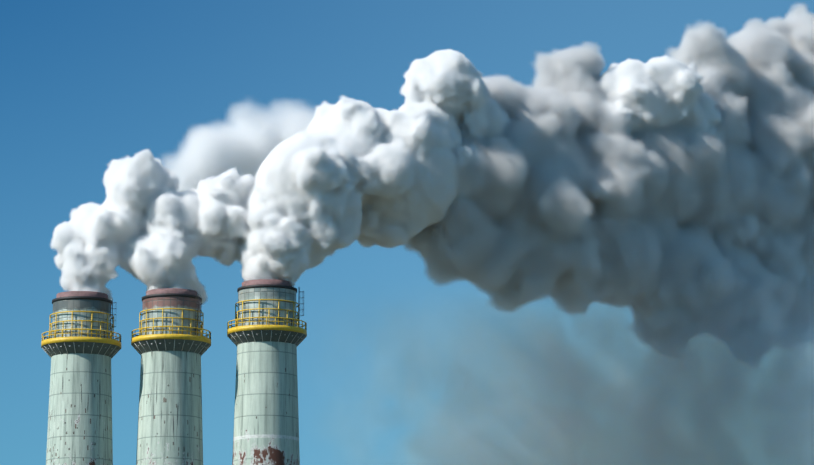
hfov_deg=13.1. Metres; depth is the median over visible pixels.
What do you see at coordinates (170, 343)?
chimney
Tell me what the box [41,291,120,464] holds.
chimney
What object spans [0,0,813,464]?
sky
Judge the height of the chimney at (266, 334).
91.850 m
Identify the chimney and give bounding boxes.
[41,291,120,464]
[131,288,210,464]
[227,279,306,464]

